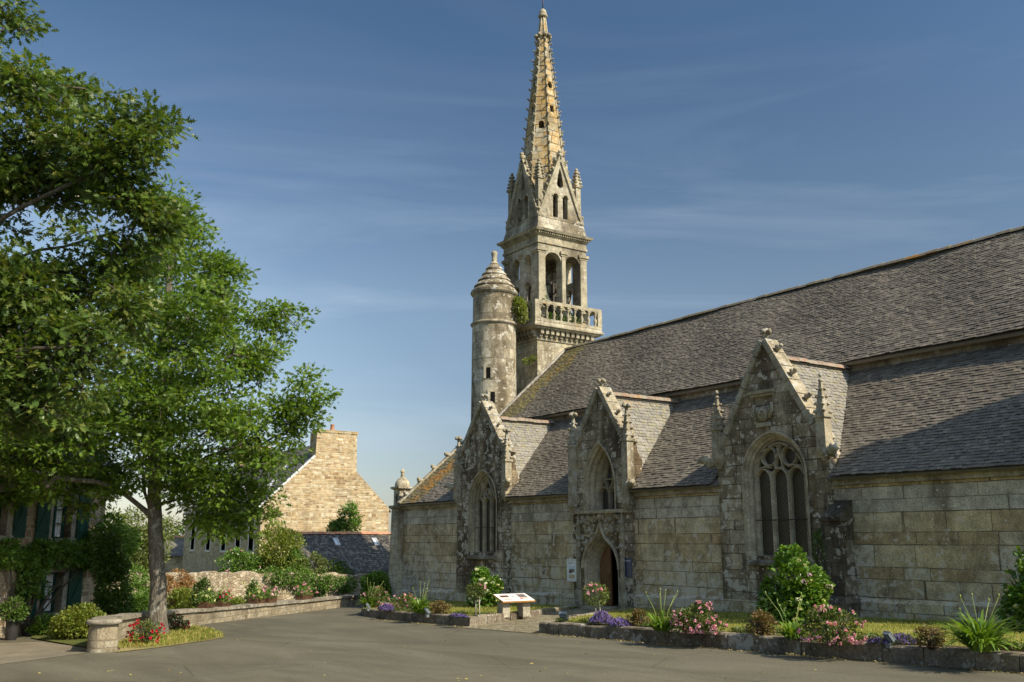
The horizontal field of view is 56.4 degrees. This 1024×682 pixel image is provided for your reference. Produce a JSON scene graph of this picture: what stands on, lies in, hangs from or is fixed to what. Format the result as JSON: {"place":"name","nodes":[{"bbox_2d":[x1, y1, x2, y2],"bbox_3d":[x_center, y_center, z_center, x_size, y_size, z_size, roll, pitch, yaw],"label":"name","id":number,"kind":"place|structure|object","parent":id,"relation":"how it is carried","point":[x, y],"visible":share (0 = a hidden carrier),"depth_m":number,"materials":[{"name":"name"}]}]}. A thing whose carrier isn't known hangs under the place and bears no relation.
{"place":"outdoors","nodes":[
{"label":"outdoors","id":0,"kind":"place"},
{"bbox_2d":[0,642,87,663],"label":"pavement","id":1,"kind":"structure","parent":0,"point":[17,652],"depth_m":20.47,"materials":[{"name":"beige concrete"}]},
{"bbox_2d":[31,604,102,646],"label":"garden ground","id":2,"kind":"structure","parent":0,"point":[78,641],"depth_m":23.26,"materials":[{"name":"green plant"}]},
{"bbox_2d":[25,613,55,635],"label":"shrub","id":3,"kind":"object","parent":2,"relation":"on","point":[38,626],"visible":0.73,"depth_m":25.37,"materials":[{"name":"green plant"}]},
{"bbox_2d":[43,602,106,639],"bbox_3d":[-11.036,7.115,24.280,1.605,1.002,2.188,8,-14,-33],"label":"shrub","id":4,"kind":"object","parent":2,"relation":"on","point":[70,622],"visible":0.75,"depth_m":23.72,"materials":[{"name":"green plant"}]},
{"bbox_2d":[87,529,135,614],"bbox_3d":[-11.520,6.827,27.168,1.327,2.881,2.389,8,-14,-33],"label":"tall bush","id":5,"kind":"object","parent":2,"relation":"on","point":[109,602],"visible":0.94,"depth_m":26.56,"materials":[{"name":"green plant"}]},
{"bbox_2d":[121,593,148,612],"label":"hedge","id":6,"kind":"object","parent":2,"relation":"on","point":[141,602],"visible":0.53,"depth_m":29.55,"materials":[{"name":"green plant"}]},
{"bbox_2d":[105,504,183,571],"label":"garden tree","id":7,"kind":"object","parent":2,"relation":"on","point":[141,554],"visible":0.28,"depth_m":46.19,"materials":[{"name":"green plant"}]},
{"bbox_2d":[167,586,196,609],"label":"hedge","id":8,"kind":"object","parent":2,"relation":"on","point":[180,597],"visible":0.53,"depth_m":32.00,"materials":[{"name":"green plant"}]},
{"bbox_2d":[86,593,362,652],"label":"stone wall","id":9,"kind":"structure","parent":2,"relation":"on","point":[106,633],"depth_m":29.90,"materials":[{"name":"stone"}]},
{"bbox_2d":[188,576,214,606],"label":"dark potted bush","id":10,"kind":"object","parent":9,"relation":"on","point":[203,582],"visible":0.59,"depth_m":30.75,"materials":[{"name":"green plant"}]},
{"bbox_2d":[193,586,218,607],"bbox_3d":[-9.698,8.096,30.332,0.692,0.696,0.718,-2,-12,8],"label":"flower box","id":11,"kind":"object","parent":9,"relation":"on","point":[206,600],"visible":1,"depth_m":30.15,"materials":[{"name":"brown wood"}]},
{"bbox_2d":[212,585,232,606],"bbox_3d":[-9.517,8.331,31.264,0.795,0.687,0.690,0,-12,1],"label":"flower box","id":12,"kind":"object","parent":9,"relation":"on","point":[223,599],"visible":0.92,"depth_m":31.13,"materials":[{"name":"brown wood"}]},
{"bbox_2d":[244,578,262,603],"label":"dark potted bush","id":13,"kind":"object","parent":9,"relation":"on","point":[252,585],"visible":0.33,"depth_m":34.06,"materials":[{"name":"green plant"}]},
{"bbox_2d":[243,580,267,603],"bbox_3d":[-9.028,8.816,33.599,0.834,0.788,0.731,-3,-12,14],"label":"flower box","id":14,"kind":"object","parent":9,"relation":"on","point":[257,597],"visible":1,"depth_m":33.40,"materials":[{"name":"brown wood"}]},
{"bbox_2d":[262,585,279,602],"bbox_3d":[-8.735,9.097,34.441,0.851,0.618,0.782,-1,-12,6],"label":"flower box","id":15,"kind":"object","parent":9,"relation":"on","point":[271,597],"visible":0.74,"depth_m":34.35,"materials":[{"name":"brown wood"}]},
{"bbox_2d":[293,581,318,599],"bbox_3d":[-8.221,9.774,37.515,0.965,0.677,1.213,-4,-12,19],"label":"flower box","id":16,"kind":"object","parent":9,"relation":"on","point":[304,594],"visible":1,"depth_m":37.21,"materials":[{"name":"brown wood"}]},
{"bbox_2d":[231,595,245,604],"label":"hedge","id":17,"kind":"object","parent":2,"relation":"on","point":[236,600],"visible":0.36,"depth_m":35.94,"materials":[{"name":"green plant"}]},
{"bbox_2d":[214,546,263,572],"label":"garden bush","id":18,"kind":"object","parent":2,"relation":"on","point":[245,560],"visible":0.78,"depth_m":45.97,"materials":[{"name":"green plant"}]},
{"bbox_2d":[110,571,388,603],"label":"garden wall","id":19,"kind":"structure","parent":2,"relation":"on","point":[234,581],"depth_m":43.31,"materials":[{"name":"beige stone"}]},
{"bbox_2d":[126,564,149,595],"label":"ivy","id":20,"kind":"object","parent":19,"relation":"attached to","point":[145,590],"visible":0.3,"depth_m":35.67,"materials":[{"name":"green plant"}]},
{"bbox_2d":[166,568,195,608],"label":"creeper","id":21,"kind":"object","parent":19,"relation":"attached to","point":[185,581],"visible":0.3,"depth_m":38.68,"materials":[{"name":"brown plant"}]},
{"bbox_2d":[262,564,358,596],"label":"trailing plant","id":22,"kind":"object","parent":19,"relation":"attached to","point":[311,580],"visible":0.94,"depth_m":45.65,"materials":[{"name":"green plant"}]},
{"bbox_2d":[253,520,306,572],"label":"garden bush","id":23,"kind":"object","parent":2,"relation":"on","point":[281,536],"visible":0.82,"depth_m":47.24,"materials":[{"name":"green plant"}]},
{"bbox_2d":[279,547,312,572],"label":"garden bush","id":24,"kind":"object","parent":2,"relation":"on","point":[295,552],"visible":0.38,"depth_m":47.42,"materials":[{"name":"green plant"}]},
{"bbox_2d":[294,551,332,573],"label":"garden bush","id":25,"kind":"object","parent":2,"relation":"on","point":[318,560],"visible":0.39,"depth_m":47.81,"materials":[{"name":"green plant"}]},
{"bbox_2d":[318,557,354,574],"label":"garden bush","id":26,"kind":"object","parent":2,"relation":"on","point":[338,567],"visible":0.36,"depth_m":48.09,"materials":[{"name":"green plant"}]},
{"bbox_2d":[291,531,390,575],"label":"roof","id":27,"kind":"structure","parent":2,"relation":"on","point":[364,552],"depth_m":54.20,"materials":[{"name":"stone"}]},
{"bbox_2d":[325,499,364,531],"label":"garden tree","id":28,"kind":"object","parent":2,"relation":"on","point":[342,524],"visible":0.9,"depth_m":57.18,"materials":[{"name":"green plant"}]},
{"bbox_2d":[0,511,142,635],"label":"climbing plant","id":29,"kind":"object","parent":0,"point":[28,561],"visible":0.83,"depth_m":26.22,"materials":[{"name":"green plant"}]},
{"bbox_2d":[116,624,225,651],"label":"grass verge","id":30,"kind":"object","parent":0,"point":[128,648],"depth_m":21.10,"materials":[{"name":"green plant"}]},
{"bbox_2d":[125,618,165,644],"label":"red rose bush","id":31,"kind":"object","parent":30,"relation":"on","point":[147,636],"visible":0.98,"depth_m":21.49,"materials":[{"name":"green plant"}]},
{"bbox_2d":[0,173,343,634],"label":"oak tree","id":32,"kind":"object","parent":30,"relation":"on","point":[161,394],"visible":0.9,"depth_m":24.48,"materials":[{"name":"green plant"}]},
{"bbox_2d":[167,612,190,628],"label":"red rose bush","id":33,"kind":"object","parent":30,"relation":"on","point":[179,620],"visible":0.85,"depth_m":26.23,"materials":[{"name":"green plant"}]},
{"bbox_2d":[424,608,430,616],"bbox_3d":[-2.411,7.736,27.237,0.159,0.264,0.146,5,-13,-24],"label":"floodlight","id":34,"kind":"object","parent":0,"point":[427,611],"visible":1,"depth_m":27.19,"materials":[{"name":"grey metal"}]},
{"bbox_2d":[450,613,468,618],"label":"lavender","id":35,"kind":"object","parent":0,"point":[457,615],"visible":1,"depth_m":25.74,"materials":[{"name":"purple plant"}]},
{"bbox_2d":[362,599,580,614],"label":"lawn","id":36,"kind":"structure","parent":0,"point":[469,606],"depth_m":32.17,"materials":[{"name":"plant"}]},
{"bbox_2d":[358,570,392,601],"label":"hydrangea","id":37,"kind":"object","parent":36,"relation":"on","point":[374,577],"visible":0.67,"depth_m":40.68,"materials":[{"name":"green plant"}]},
{"bbox_2d":[465,581,486,615],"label":"standard rose","id":38,"kind":"object","parent":36,"relation":"on","point":[476,597],"visible":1,"depth_m":26.44,"materials":[{"name":"green plant"}]},
{"bbox_2d":[466,566,504,607],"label":"hydrangea","id":39,"kind":"object","parent":36,"relation":"on","point":[494,584],"visible":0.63,"depth_m":32.17,"materials":[{"name":"green plant"}]},
{"bbox_2d":[493,593,534,617],"bbox_3d":[0.059,7.634,27.598,1.092,0.626,0.587,7,-14,-31],"label":"information panel","id":40,"kind":"object","parent":36,"relation":"on","point":[522,600],"visible":0.99,"depth_m":27.57,"materials":[{"name":"stone"}]},
{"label":"flower bed","id":41,"kind":"structure","parent":36,"relation":"on","visible":0},
{"bbox_2d":[356,578,383,607],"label":"agapanthus","id":42,"kind":"object","parent":41,"relation":"on","point":[371,602],"visible":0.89,"depth_m":33.41,"materials":[{"name":"green plant"}]},
{"bbox_2d":[360,585,389,606],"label":"rose bush","id":43,"kind":"object","parent":41,"relation":"on","point":[383,597],"visible":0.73,"depth_m":34.00,"materials":[{"name":"green plant"}]},
{"bbox_2d":[378,603,393,610],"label":"lavender","id":44,"kind":"object","parent":41,"relation":"on","point":[385,606],"visible":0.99,"depth_m":30.53,"materials":[{"name":"purple plant"}]},
{"bbox_2d":[388,592,417,609],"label":"rose bush","id":45,"kind":"object","parent":41,"relation":"on","point":[404,603],"visible":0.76,"depth_m":31.32,"materials":[{"name":"pink plant"}]},
{"bbox_2d":[401,582,436,612],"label":"agapanthus","id":46,"kind":"object","parent":41,"relation":"on","point":[420,606],"visible":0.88,"depth_m":28.36,"materials":[{"name":"green plant"}]},
{"bbox_2d":[429,600,452,613],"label":"bronze shrub","id":47,"kind":"object","parent":41,"relation":"on","point":[441,607],"visible":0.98,"depth_m":28.23,"materials":[{"name":"brown plant"}]},
{"bbox_2d":[379,603,1023,651],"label":"ground cover","id":48,"kind":"object","parent":41,"relation":"on","point":[869,635],"visible":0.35,"depth_m":18.52,"materials":[{"name":"green plant"}]},
{"bbox_2d":[0,605,1023,681],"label":"road","id":49,"kind":"structure","parent":0,"point":[349,644],"depth_m":16.87,"materials":[{"name":"grey asphalt"}]},
{"bbox_2d":[5,619,19,639],"bbox_3d":[-12.657,7.308,24.192,0.360,0.500,0.360,8,-14,-33],"label":"planter tub","id":50,"kind":"object","parent":49,"relation":"on","point":[11,630],"visible":0.92,"depth_m":24.07,"materials":[{"name":"stone"}]},
{"bbox_2d":[0,595,30,621],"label":"potted shrub","id":51,"kind":"object","parent":50,"relation":"in","point":[13,614],"visible":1,"depth_m":24.21,"materials":[{"name":"green plant"}]},
{"bbox_2d":[3,627,816,680],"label":"fallen leaves","id":52,"kind":"object","parent":49,"relation":"on","point":[441,654],"visible":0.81,"depth_m":15.67,"materials":[{"name":"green plant"}]},
{"bbox_2d":[361,599,478,625],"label":"stone kerb","id":53,"kind":"structure","parent":49,"relation":"on","point":[438,618],"depth_m":28.54,"materials":[{"name":"stone"}]},
{"bbox_2d":[542,607,634,621],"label":"stone kerb","id":54,"kind":"structure","parent":49,"relation":"on","point":[572,616],"depth_m":25.77,"materials":[{"name":"stone"}]},
{"bbox_2d":[360,613,1023,674],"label":"gutter litter","id":55,"kind":"object","parent":49,"relation":"on","point":[834,657],"visible":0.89,"depth_m":17.71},
{"bbox_2d":[539,622,1023,672],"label":"stone kerb","id":56,"kind":"structure","parent":49,"relation":"on","point":[997,660],"depth_m":16.74,"materials":[{"name":"stone"}]},
{"bbox_2d":[882,631,895,647],"bbox_3d":[6.091,4.821,15.438,0.159,0.264,0.146,5,-13,-24],"label":"floodlight","id":57,"kind":"object","parent":56,"relation":"on","point":[888,636],"visible":1,"depth_m":15.39,"materials":[{"name":"grey metal"}]},
{"bbox_2d":[0,0,1023,535],"label":"sky","id":58,"kind":"structure","parent":0,"point":[361,156],"materials":[{"name":"blue"}]},
{"bbox_2d":[464,608,618,632],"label":"church path","id":59,"kind":"structure","parent":0,"point":[529,625],"depth_m":26.27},
{"bbox_2d":[552,607,1023,648],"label":"lawn","id":60,"kind":"structure","parent":0,"point":[868,627],"depth_m":20.33,"materials":[{"name":"green plant"}]},
{"bbox_2d":[581,581,609,612],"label":"standard rose","id":61,"kind":"object","parent":60,"relation":"on","point":[595,601],"visible":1,"depth_m":22.72,"materials":[{"name":"green plant"}]},
{"bbox_2d":[636,588,677,630],"bbox_3d":[3.023,5.463,19.478,1.004,0.867,1.083,3,-12,-16],"label":"agapanthus","id":62,"kind":"object","parent":60,"relation":"on","point":[661,624],"visible":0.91,"depth_m":19.30,"materials":[{"name":"green plant"}]},
{"bbox_2d":[554,621,1023,651],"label":"flower bed","id":63,"kind":"object","parent":60,"relation":"on","point":[823,639],"visible":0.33,"depth_m":15.47,"materials":[{"name":"soil"}]},
{"bbox_2d":[559,611,568,621],"bbox_3d":[1.258,6.707,23.197,0.201,0.299,0.218,-4,-13,20],"label":"floodlight","id":64,"kind":"object","parent":63,"relation":"on","point":[563,614],"visible":0.82,"depth_m":23.14,"materials":[{"name":"grey metal"}]},
{"bbox_2d":[588,610,613,624],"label":"lavender","id":65,"kind":"object","parent":63,"relation":"on","point":[599,617],"visible":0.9,"depth_m":21.78,"materials":[{"name":"purple plant"}]},
{"bbox_2d":[607,617,631,626],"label":"lavender","id":66,"kind":"object","parent":63,"relation":"on","point":[617,621],"visible":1,"depth_m":20.96,"materials":[{"name":"purple plant"}]},
{"bbox_2d":[625,608,651,626],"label":"bronze shrub","id":67,"kind":"object","parent":63,"relation":"on","point":[639,619],"visible":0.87,"depth_m":20.89,"materials":[{"name":"brown plant"}]},
{"bbox_2d":[668,600,727,634],"bbox_3d":[3.636,5.414,18.725,1.029,0.671,1.320,8,-14,-33],"label":"rose bush","id":68,"kind":"object","parent":63,"relation":"on","point":[688,622],"visible":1,"depth_m":18.57,"materials":[{"name":"pink plant"}]},
{"bbox_2d":[745,609,777,635],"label":"bronze shrub","id":69,"kind":"object","parent":63,"relation":"on","point":[760,617],"visible":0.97,"depth_m":17.81,"materials":[{"name":"brown plant"}]},
{"bbox_2d":[765,591,811,638],"bbox_3d":[4.999,4.882,17.002,0.816,0.804,0.995,4,-12,-19],"label":"agapanthus","id":70,"kind":"object","parent":63,"relation":"on","point":[789,631],"visible":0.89,"depth_m":16.93,"materials":[{"name":"green plant"}]},
{"bbox_2d":[866,636,894,645],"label":"lavender","id":71,"kind":"object","parent":63,"relation":"on","point":[876,640],"visible":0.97,"depth_m":15.54,"materials":[{"name":"purple plant"}]},
{"bbox_2d":[893,632,918,644],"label":"lavender","id":72,"kind":"object","parent":63,"relation":"on","point":[903,638],"visible":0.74,"depth_m":15.40,"materials":[{"name":"purple plant"}]},
{"bbox_2d":[913,624,946,649],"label":"bronze shrub","id":73,"kind":"object","parent":63,"relation":"on","point":[932,643],"visible":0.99,"depth_m":14.82,"materials":[{"name":"brown plant"}]},
{"bbox_2d":[930,593,1021,652],"bbox_3d":[6.869,4.154,14.173,1.551,0.861,1.484,8,-14,-33],"label":"agapanthus","id":74,"kind":"object","parent":63,"relation":"on","point":[981,635],"visible":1,"depth_m":13.96,"materials":[{"name":"green plant"}]},
{"bbox_2d":[755,543,835,623],"bbox_3d":[6.340,5.477,21.466,1.590,1.869,1.811,8,-14,-33],"label":"hydrangea","id":75,"kind":"object","parent":60,"relation":"on","point":[808,584],"visible":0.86,"depth_m":21.11,"materials":[{"name":"green plant"}]},
{"bbox_2d":[796,604,867,645],"bbox_3d":[5.360,4.767,16.065,0.922,0.660,1.184,8,-14,-33],"label":"rose bush","id":76,"kind":"object","parent":60,"relation":"on","point":[846,636],"visible":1,"depth_m":15.97,"materials":[{"name":"pink plant"}]},
{"bbox_2d":[995,545,1023,631],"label":"hydrangea","id":77,"kind":"object","parent":60,"relation":"on","point":[1012,598],"visible":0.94,"depth_m":17.95,"materials":[{"name":"green plant"}]},
{"bbox_3d":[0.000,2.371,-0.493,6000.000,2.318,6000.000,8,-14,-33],"label":"ground","id":78,"kind":"structure","parent":0,"visible":0},
{"bbox_2d":[0,331,112,637],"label":"stone house","id":79,"kind":"structure","parent":78,"relation":"on","point":[26,525],"depth_m":27.20,"materials":[{"name":"stone"}]},
{"bbox_2d":[0,483,15,541],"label":"house window","id":80,"kind":"structure","parent":79,"relation":"in","point":[8,529],"depth_m":25.36,"materials":[{"name":"stone"}]},
{"bbox_2d":[32,563,68,618],"bbox_3d":[-13.133,7.066,26.988,0.420,1.519,1.391,-2,-12,10],"label":"house window","id":81,"kind":"structure","parent":79,"relation":"in","point":[52,578],"depth_m":27.37,"materials":[{"name":"stone"}]},
{"bbox_2d":[48,486,78,542],"bbox_3d":[-13.101,5.015,27.596,0.420,1.654,1.282,-2,-12,10],"label":"house window","id":82,"kind":"structure","parent":79,"relation":"in","point":[56,527],"depth_m":27.86,"materials":[{"name":"stone"}]},
{"bbox_2d":[0,0,202,446],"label":"oak tree","id":83,"kind":"object","parent":78,"relation":"on","point":[58,349],"visible":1,"depth_m":14.42,"materials":[{"name":"green plant"}]},
{"bbox_2d":[164,535,183,572],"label":"distant house","id":84,"kind":"structure","parent":78,"relation":"on","point":[175,561],"depth_m":85.84,"materials":[{"name":"stone"}]},
{"bbox_2d":[169,515,185,535],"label":"tree","id":85,"kind":"object","parent":78,"relation":"on","point":[180,530],"visible":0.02,"depth_m":124.46,"materials":[{"name":"green plant"}]},
{"bbox_2d":[182,424,390,572],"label":"long house","id":86,"kind":"structure","parent":78,"relation":"on","point":[324,484],"depth_m":70.58,"materials":[{"name":"stone"}]},
{"bbox_2d":[189,523,195,551],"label":"tall window","id":87,"kind":"structure","parent":86,"relation":"in","point":[190,549],"depth_m":79.50,"materials":[{"name":"grey"}]},
{"bbox_2d":[204,533,210,551],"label":"tall window","id":88,"kind":"structure","parent":86,"relation":"in","point":[205,550],"depth_m":75.90,"materials":[{"name":"grey"}]},
{"bbox_2d":[219,534,226,552],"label":"tall window","id":89,"kind":"structure","parent":86,"relation":"in","point":[223,551],"depth_m":72.46,"materials":[{"name":"grey"}]},
{"bbox_2d":[234,527,241,550],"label":"tall window","id":90,"kind":"structure","parent":86,"relation":"in","point":[236,527],"depth_m":70.43,"materials":[{"name":"grey"}]},
{"bbox_2d":[246,520,254,552],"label":"tall window","id":91,"kind":"structure","parent":86,"relation":"in","point":[250,539],"depth_m":68.21,"materials":[{"name":"grey"}]},
{"bbox_2d":[474,604,577,624],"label":"stone kerb","id":92,"kind":"structure","parent":78,"relation":"on","point":[490,618],"depth_m":27.52,"materials":[{"name":"stone"}]},
{"bbox_2d":[389,0,1023,622],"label":"church","id":93,"kind":"structure","parent":78,"relation":"on","point":[869,422],"depth_m":29.57,"materials":[{"name":"stone"}]},
{"bbox_2d":[511,295,528,323],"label":"wall plant","id":94,"kind":"object","parent":93,"relation":"attached to","point":[521,303],"depth_m":45.56,"materials":[{"name":"green plant"}]},
{"bbox_2d":[521,355,537,365],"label":"wall plant","id":95,"kind":"object","parent":93,"relation":"attached to","point":[527,359],"depth_m":45.34,"materials":[{"name":"green plant"}]},
{"bbox_2d":[529,270,555,317],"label":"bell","id":96,"kind":"object","parent":93,"relation":"hanging from","point":[553,291],"visible":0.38,"depth_m":48.33,"materials":[{"name":"brown metal"}]},
{"bbox_2d":[548,291,570,316],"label":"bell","id":97,"kind":"object","parent":93,"relation":"hanging from","point":[549,307],"visible":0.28,"depth_m":48.71,"materials":[{"name":"brown metal"}]},
{"bbox_2d":[543,294,580,323],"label":"wall plant","id":98,"kind":"object","parent":93,"relation":"on","point":[556,317],"depth_m":46.84,"materials":[{"name":"green plant"}]},
{"bbox_2d":[567,559,575,581],"bbox_3d":[2.091,7.716,32.209,0.229,0.740,0.500,8,-14,-33],"label":"notice board","id":99,"kind":"object","parent":93,"relation":"attached to","point":[571,569],"visible":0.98,"depth_m":32.17,"materials":[{"name":"white paper"}]},
{"bbox_2d":[625,557,631,576],"bbox_3d":[3.627,7.105,30.006,0.023,0.600,0.400,8,-14,-33],"label":"wall plaque","id":100,"kind":"object","parent":93,"relation":"attached to","point":[628,567],"depth_m":29.96,"materials":[{"name":"blue metal"}]},
{"bbox_2d":[811,528,825,580],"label":"wall plant","id":101,"kind":"object","parent":93,"relation":"attached to","point":[815,557],"depth_m":23.74,"materials":[{"name":"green plant"}]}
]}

